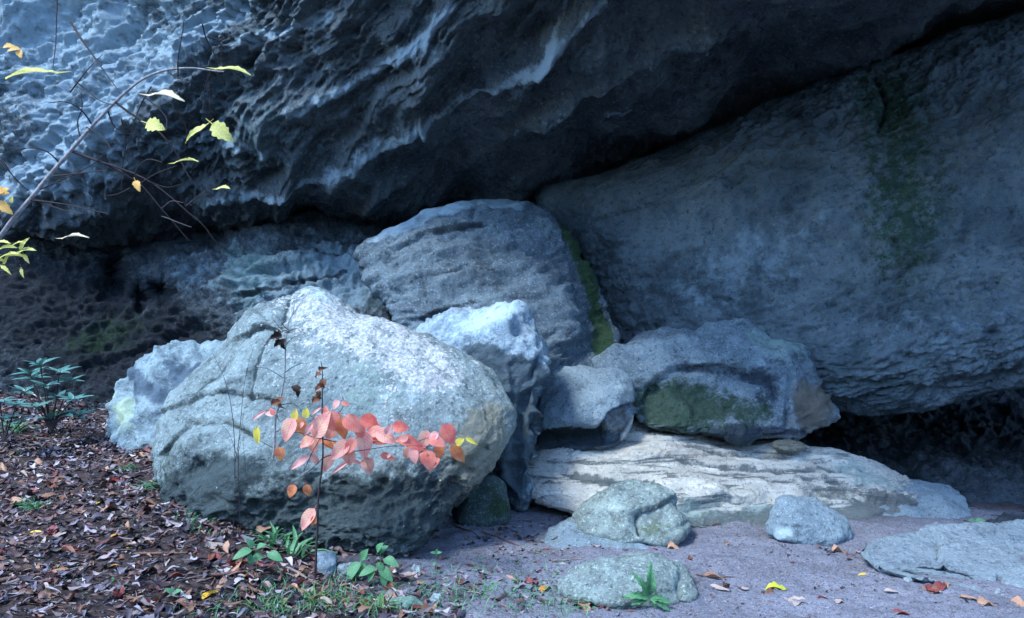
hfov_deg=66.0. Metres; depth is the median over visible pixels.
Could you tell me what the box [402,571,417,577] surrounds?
fallen leaf
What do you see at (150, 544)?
fallen leaf
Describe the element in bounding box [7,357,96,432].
evergreen shrub
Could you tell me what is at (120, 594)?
fallen leaf
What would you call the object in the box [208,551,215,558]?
fallen leaf
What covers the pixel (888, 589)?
fallen leaf
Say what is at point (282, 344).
bare sapling
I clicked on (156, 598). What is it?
fallen leaf
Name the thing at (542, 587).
fallen leaf
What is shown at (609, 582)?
rounded rock
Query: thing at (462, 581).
fallen leaf
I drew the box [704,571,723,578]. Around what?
fallen leaf
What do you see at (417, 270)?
domed boulder
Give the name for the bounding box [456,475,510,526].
tucked boulder
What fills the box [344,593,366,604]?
fallen leaf
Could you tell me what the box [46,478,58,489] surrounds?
fallen leaf
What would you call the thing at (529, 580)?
fallen leaf
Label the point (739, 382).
mossy boulder
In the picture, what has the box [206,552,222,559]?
fallen leaf
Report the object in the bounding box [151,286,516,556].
lichen boulder
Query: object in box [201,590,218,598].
fallen leaf
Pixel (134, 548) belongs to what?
fallen leaf
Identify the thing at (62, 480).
fallen stick
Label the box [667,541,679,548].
fallen leaf
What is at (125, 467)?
grass tuft
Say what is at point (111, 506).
fallen leaf
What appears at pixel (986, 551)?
flat slab
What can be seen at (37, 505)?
grass tuft
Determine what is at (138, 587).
fallen leaf
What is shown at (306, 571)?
fallen leaf
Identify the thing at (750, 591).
gravel
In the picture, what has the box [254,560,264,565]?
fallen leaf
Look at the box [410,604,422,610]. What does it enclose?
fallen leaf
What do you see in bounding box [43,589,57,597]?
fallen leaf
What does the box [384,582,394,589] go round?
fallen leaf
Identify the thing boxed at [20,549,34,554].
fallen leaf
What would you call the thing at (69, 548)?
fallen leaf
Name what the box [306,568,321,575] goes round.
fallen leaf
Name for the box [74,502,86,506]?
fallen leaf
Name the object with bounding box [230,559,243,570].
fallen leaf
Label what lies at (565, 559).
fallen stick
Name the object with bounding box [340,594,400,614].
grass tuft
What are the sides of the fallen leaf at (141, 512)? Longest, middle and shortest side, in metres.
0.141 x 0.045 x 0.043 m
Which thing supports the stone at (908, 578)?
on the ground
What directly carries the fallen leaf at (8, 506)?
on the ground
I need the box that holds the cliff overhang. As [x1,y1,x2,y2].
[0,0,1023,249]
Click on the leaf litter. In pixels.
(137, 611)
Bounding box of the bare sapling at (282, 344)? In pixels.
[243,294,307,465]
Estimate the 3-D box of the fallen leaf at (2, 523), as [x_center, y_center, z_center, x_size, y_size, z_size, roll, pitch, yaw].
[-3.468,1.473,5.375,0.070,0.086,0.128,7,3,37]
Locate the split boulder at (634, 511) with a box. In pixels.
[572,479,690,546]
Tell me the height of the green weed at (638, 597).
0.282 m
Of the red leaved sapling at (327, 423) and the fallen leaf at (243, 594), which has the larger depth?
the red leaved sapling at (327, 423)
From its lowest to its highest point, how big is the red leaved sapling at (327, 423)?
1.309 m
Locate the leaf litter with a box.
[0,390,1020,617]
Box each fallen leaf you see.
[0,462,6,470]
[0,520,9,525]
[0,559,13,564]
[1,500,16,510]
[3,590,23,596]
[10,497,21,503]
[10,564,32,573]
[17,470,27,476]
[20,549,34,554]
[21,578,42,585]
[31,536,45,546]
[33,458,42,463]
[36,492,55,499]
[43,573,65,580]
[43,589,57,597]
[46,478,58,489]
[48,529,59,534]
[51,567,69,572]
[52,530,66,537]
[53,495,64,500]
[59,592,74,603]
[61,546,75,554]
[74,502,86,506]
[79,604,89,610]
[102,503,118,510]
[104,537,123,544]
[108,476,124,483]
[112,585,124,599]
[116,554,124,559]
[120,494,135,498]
[122,541,136,550]
[131,598,150,603]
[132,581,152,593]
[133,503,151,513]
[136,452,146,456]
[136,510,148,517]
[138,537,151,543]
[141,498,157,505]
[143,564,162,574]
[144,538,155,546]
[149,595,162,611]
[163,572,183,580]
[168,597,188,606]
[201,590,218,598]
[203,541,223,548]
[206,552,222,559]
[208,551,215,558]
[215,541,228,552]
[216,577,227,587]
[228,562,244,565]
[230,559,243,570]
[232,559,247,567]
[232,588,255,600]
[245,572,258,581]
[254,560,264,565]
[256,581,273,589]
[286,583,298,589]
[293,566,309,576]
[295,577,307,584]
[300,584,315,590]
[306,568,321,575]
[313,596,331,604]
[324,574,332,578]
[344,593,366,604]
[344,595,361,606]
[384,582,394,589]
[385,589,397,601]
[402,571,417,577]
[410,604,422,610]
[419,603,433,612]
[456,578,468,584]
[524,577,538,583]
[539,585,550,592]
[574,603,590,611]
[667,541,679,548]
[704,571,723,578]
[710,584,729,591]
[764,587,773,593]
[765,582,786,589]
[784,596,805,605]
[832,544,847,552]
[883,588,898,592]
[892,609,910,614]
[920,585,939,592]
[924,581,946,591]
[959,595,977,600]
[977,596,996,605]
[1010,595,1023,606]
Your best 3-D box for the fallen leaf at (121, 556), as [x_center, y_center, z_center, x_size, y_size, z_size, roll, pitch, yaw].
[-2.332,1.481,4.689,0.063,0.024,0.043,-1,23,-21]
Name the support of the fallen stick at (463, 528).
on the ground
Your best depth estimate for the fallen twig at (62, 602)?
4.12 m
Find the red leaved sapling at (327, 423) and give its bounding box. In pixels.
[251,363,477,577]
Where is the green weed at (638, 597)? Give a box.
[622,561,671,611]
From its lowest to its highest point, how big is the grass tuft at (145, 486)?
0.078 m
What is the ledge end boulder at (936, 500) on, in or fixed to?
on the ground
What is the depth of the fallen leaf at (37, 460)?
6.57 m
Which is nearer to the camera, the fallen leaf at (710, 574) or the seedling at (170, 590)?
the seedling at (170, 590)
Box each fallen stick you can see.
[0,570,51,582]
[42,479,79,482]
[134,552,187,554]
[211,569,262,575]
[236,583,265,596]
[284,565,322,585]
[314,580,357,590]
[452,524,476,534]
[481,531,518,545]
[551,558,581,561]
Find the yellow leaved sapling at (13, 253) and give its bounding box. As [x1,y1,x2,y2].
[0,238,35,277]
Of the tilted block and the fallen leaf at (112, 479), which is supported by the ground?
the fallen leaf at (112, 479)
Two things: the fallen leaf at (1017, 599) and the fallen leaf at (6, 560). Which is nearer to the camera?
the fallen leaf at (1017, 599)
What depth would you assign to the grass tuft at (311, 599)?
4.33 m
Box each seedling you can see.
[165,588,180,597]
[232,538,282,581]
[346,548,368,582]
[359,543,398,585]
[430,549,441,571]
[968,518,985,521]
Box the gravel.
[439,531,951,612]
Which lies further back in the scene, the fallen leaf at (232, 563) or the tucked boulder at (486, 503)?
the tucked boulder at (486, 503)
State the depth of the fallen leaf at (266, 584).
4.47 m
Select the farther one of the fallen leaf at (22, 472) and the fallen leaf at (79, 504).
the fallen leaf at (22, 472)
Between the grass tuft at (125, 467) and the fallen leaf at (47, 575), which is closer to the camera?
the fallen leaf at (47, 575)
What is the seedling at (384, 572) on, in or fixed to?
on the ground
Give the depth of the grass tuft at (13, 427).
7.34 m
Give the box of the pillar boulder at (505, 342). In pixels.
[415,300,550,511]
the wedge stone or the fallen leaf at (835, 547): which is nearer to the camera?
the fallen leaf at (835, 547)
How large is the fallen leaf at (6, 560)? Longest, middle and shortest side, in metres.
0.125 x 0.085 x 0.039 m
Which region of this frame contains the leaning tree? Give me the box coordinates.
[0,0,250,253]
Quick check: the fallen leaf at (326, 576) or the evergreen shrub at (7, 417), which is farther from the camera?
the evergreen shrub at (7, 417)
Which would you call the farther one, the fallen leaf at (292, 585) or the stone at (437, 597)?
the fallen leaf at (292, 585)
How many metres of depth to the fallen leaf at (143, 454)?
6.68 m
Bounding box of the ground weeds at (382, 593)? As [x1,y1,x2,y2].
[2,421,646,617]
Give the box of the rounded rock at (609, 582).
[557,551,698,608]
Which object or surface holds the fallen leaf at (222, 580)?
on the ground
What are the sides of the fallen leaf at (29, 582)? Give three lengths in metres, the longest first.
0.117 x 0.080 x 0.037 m
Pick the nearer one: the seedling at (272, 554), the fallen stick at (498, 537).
the seedling at (272, 554)
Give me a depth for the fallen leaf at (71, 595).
4.13 m
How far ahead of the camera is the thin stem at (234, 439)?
5.13 m
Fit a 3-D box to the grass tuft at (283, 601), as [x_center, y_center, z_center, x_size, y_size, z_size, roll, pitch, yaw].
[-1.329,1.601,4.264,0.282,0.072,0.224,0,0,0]
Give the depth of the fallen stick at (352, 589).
4.54 m
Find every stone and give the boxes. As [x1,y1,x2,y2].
[317,551,337,574]
[337,562,351,576]
[388,595,422,609]
[411,564,420,575]
[429,593,443,601]
[772,439,805,451]
[903,576,913,581]
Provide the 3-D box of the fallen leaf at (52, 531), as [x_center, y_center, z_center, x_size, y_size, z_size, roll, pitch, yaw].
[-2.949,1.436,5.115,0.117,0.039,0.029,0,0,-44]
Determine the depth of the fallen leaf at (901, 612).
4.11 m
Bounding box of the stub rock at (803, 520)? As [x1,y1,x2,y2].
[765,494,853,546]
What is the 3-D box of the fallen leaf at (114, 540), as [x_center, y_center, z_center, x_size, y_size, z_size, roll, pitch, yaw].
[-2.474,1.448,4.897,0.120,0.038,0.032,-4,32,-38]
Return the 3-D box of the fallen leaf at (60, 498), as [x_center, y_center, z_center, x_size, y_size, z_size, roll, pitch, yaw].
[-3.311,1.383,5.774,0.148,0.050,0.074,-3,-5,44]
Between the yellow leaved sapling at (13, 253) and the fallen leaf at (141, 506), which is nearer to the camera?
the yellow leaved sapling at (13, 253)
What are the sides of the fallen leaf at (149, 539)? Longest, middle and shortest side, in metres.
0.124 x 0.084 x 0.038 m
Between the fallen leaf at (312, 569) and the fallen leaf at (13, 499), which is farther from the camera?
the fallen leaf at (13, 499)
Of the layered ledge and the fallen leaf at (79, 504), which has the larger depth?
the layered ledge
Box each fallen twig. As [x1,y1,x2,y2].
[25,602,63,607]
[47,601,76,603]
[177,571,218,581]
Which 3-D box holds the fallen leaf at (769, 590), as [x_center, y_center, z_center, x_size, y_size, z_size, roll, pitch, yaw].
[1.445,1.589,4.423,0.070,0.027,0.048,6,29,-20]
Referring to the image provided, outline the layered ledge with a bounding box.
[527,417,917,527]
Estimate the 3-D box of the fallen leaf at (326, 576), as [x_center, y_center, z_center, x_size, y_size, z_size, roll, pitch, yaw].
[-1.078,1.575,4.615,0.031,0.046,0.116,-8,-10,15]
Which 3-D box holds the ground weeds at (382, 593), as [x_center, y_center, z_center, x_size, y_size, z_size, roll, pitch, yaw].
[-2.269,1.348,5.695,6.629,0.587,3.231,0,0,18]
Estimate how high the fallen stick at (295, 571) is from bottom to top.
0.067 m
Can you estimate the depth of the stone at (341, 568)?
4.68 m
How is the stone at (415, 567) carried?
on the ground
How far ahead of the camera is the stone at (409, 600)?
4.28 m
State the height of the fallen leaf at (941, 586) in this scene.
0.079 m
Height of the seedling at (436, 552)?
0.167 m
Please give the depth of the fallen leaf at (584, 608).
4.26 m
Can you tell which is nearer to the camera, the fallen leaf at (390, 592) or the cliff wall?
the fallen leaf at (390, 592)
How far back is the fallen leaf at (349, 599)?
4.30 m
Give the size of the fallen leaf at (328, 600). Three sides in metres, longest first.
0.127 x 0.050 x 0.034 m
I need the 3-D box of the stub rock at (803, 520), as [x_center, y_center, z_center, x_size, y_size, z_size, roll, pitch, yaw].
[2.093,1.504,5.606,0.649,0.357,0.530,0,0,0]
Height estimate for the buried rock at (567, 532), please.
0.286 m
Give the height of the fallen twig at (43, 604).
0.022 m
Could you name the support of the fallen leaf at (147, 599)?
on the ground
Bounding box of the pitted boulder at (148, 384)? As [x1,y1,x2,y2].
[105,340,225,450]
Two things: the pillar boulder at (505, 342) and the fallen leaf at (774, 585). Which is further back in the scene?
the pillar boulder at (505, 342)
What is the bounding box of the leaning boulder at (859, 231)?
[533,9,1023,416]
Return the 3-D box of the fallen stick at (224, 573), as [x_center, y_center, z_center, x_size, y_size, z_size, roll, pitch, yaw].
[-1.602,1.532,4.596,0.289,0.024,0.020,0,0,-23]
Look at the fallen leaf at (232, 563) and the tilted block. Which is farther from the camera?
the tilted block
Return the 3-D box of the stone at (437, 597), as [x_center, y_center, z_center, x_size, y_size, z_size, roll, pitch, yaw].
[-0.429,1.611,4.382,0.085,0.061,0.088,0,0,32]
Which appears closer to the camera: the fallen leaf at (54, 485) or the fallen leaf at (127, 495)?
the fallen leaf at (127, 495)
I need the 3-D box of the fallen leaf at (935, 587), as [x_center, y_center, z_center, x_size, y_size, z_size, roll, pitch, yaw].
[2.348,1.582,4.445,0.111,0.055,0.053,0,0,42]
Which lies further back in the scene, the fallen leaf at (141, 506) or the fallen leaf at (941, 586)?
the fallen leaf at (141, 506)
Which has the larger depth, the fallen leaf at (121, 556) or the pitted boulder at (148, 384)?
the pitted boulder at (148, 384)
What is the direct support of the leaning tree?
on the ground
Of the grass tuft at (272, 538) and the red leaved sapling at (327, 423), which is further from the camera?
the grass tuft at (272, 538)
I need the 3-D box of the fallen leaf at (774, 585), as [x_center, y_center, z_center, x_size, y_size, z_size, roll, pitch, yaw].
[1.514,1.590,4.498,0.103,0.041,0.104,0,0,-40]
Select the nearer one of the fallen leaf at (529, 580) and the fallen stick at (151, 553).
the fallen leaf at (529, 580)
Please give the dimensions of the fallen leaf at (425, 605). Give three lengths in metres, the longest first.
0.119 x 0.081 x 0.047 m
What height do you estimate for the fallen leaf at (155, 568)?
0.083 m
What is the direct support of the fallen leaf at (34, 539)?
on the ground
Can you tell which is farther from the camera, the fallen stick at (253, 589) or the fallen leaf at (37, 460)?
the fallen leaf at (37, 460)
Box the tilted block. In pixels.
[535,365,636,450]
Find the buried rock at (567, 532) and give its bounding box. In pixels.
[544,517,648,548]
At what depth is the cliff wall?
9.16 m
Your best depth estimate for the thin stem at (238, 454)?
5.09 m
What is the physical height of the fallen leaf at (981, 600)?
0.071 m
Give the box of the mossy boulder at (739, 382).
[591,318,840,446]
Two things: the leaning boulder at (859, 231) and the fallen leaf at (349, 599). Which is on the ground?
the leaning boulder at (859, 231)
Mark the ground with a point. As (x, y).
(800, 575)
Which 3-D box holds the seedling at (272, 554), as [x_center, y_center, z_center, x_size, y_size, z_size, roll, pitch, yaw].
[-1.441,1.449,4.501,0.277,0.300,0.119,0,0,0]
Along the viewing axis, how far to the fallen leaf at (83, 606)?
4.05 m
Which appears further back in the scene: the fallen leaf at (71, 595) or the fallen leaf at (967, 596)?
the fallen leaf at (967, 596)
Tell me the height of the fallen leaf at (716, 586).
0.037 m
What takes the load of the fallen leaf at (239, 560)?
on the ground
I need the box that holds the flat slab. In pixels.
[860,519,1023,594]
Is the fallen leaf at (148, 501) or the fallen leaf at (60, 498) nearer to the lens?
the fallen leaf at (148, 501)
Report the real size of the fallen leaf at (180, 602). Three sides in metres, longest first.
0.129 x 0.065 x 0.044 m
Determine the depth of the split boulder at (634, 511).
5.50 m
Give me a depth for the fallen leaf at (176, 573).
4.48 m
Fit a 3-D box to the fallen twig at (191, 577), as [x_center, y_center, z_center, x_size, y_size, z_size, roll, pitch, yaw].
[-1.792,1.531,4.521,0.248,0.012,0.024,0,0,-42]
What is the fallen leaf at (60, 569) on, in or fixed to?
on the ground
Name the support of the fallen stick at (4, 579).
on the ground
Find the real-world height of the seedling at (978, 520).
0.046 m
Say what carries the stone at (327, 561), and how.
on the ground
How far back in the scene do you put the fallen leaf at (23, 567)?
4.52 m
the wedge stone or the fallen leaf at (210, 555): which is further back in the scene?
the wedge stone
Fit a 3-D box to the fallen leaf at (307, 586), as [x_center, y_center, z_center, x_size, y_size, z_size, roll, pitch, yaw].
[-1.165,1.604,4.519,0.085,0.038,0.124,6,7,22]
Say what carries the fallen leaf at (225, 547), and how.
on the ground
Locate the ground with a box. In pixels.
[0,391,1023,617]
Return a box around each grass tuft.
[0,420,31,432]
[12,495,59,509]
[109,462,140,470]
[130,480,158,489]
[239,596,290,613]
[246,522,296,545]
[255,526,336,559]
[296,584,354,610]
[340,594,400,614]
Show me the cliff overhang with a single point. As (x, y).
(382, 112)
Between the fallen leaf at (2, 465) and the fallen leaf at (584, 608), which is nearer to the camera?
the fallen leaf at (584, 608)
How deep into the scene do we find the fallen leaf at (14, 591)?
4.22 m
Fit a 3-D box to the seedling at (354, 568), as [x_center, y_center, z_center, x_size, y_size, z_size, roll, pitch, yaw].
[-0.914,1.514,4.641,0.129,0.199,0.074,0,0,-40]
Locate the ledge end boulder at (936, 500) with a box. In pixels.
[878,479,971,518]
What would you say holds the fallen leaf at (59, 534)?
on the ground
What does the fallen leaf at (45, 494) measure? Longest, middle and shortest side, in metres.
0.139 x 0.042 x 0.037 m
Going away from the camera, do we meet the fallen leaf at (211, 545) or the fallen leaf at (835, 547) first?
the fallen leaf at (211, 545)
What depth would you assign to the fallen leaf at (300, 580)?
4.58 m
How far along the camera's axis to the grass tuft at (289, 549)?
4.92 m
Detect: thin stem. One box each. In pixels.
[213,354,243,530]
[219,347,253,534]
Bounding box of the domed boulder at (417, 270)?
[353,199,620,399]
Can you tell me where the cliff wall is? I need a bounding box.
[0,209,1023,522]
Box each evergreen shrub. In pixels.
[0,396,36,440]
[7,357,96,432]
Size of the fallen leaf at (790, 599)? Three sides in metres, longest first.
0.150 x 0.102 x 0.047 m
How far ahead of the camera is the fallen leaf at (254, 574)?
4.54 m

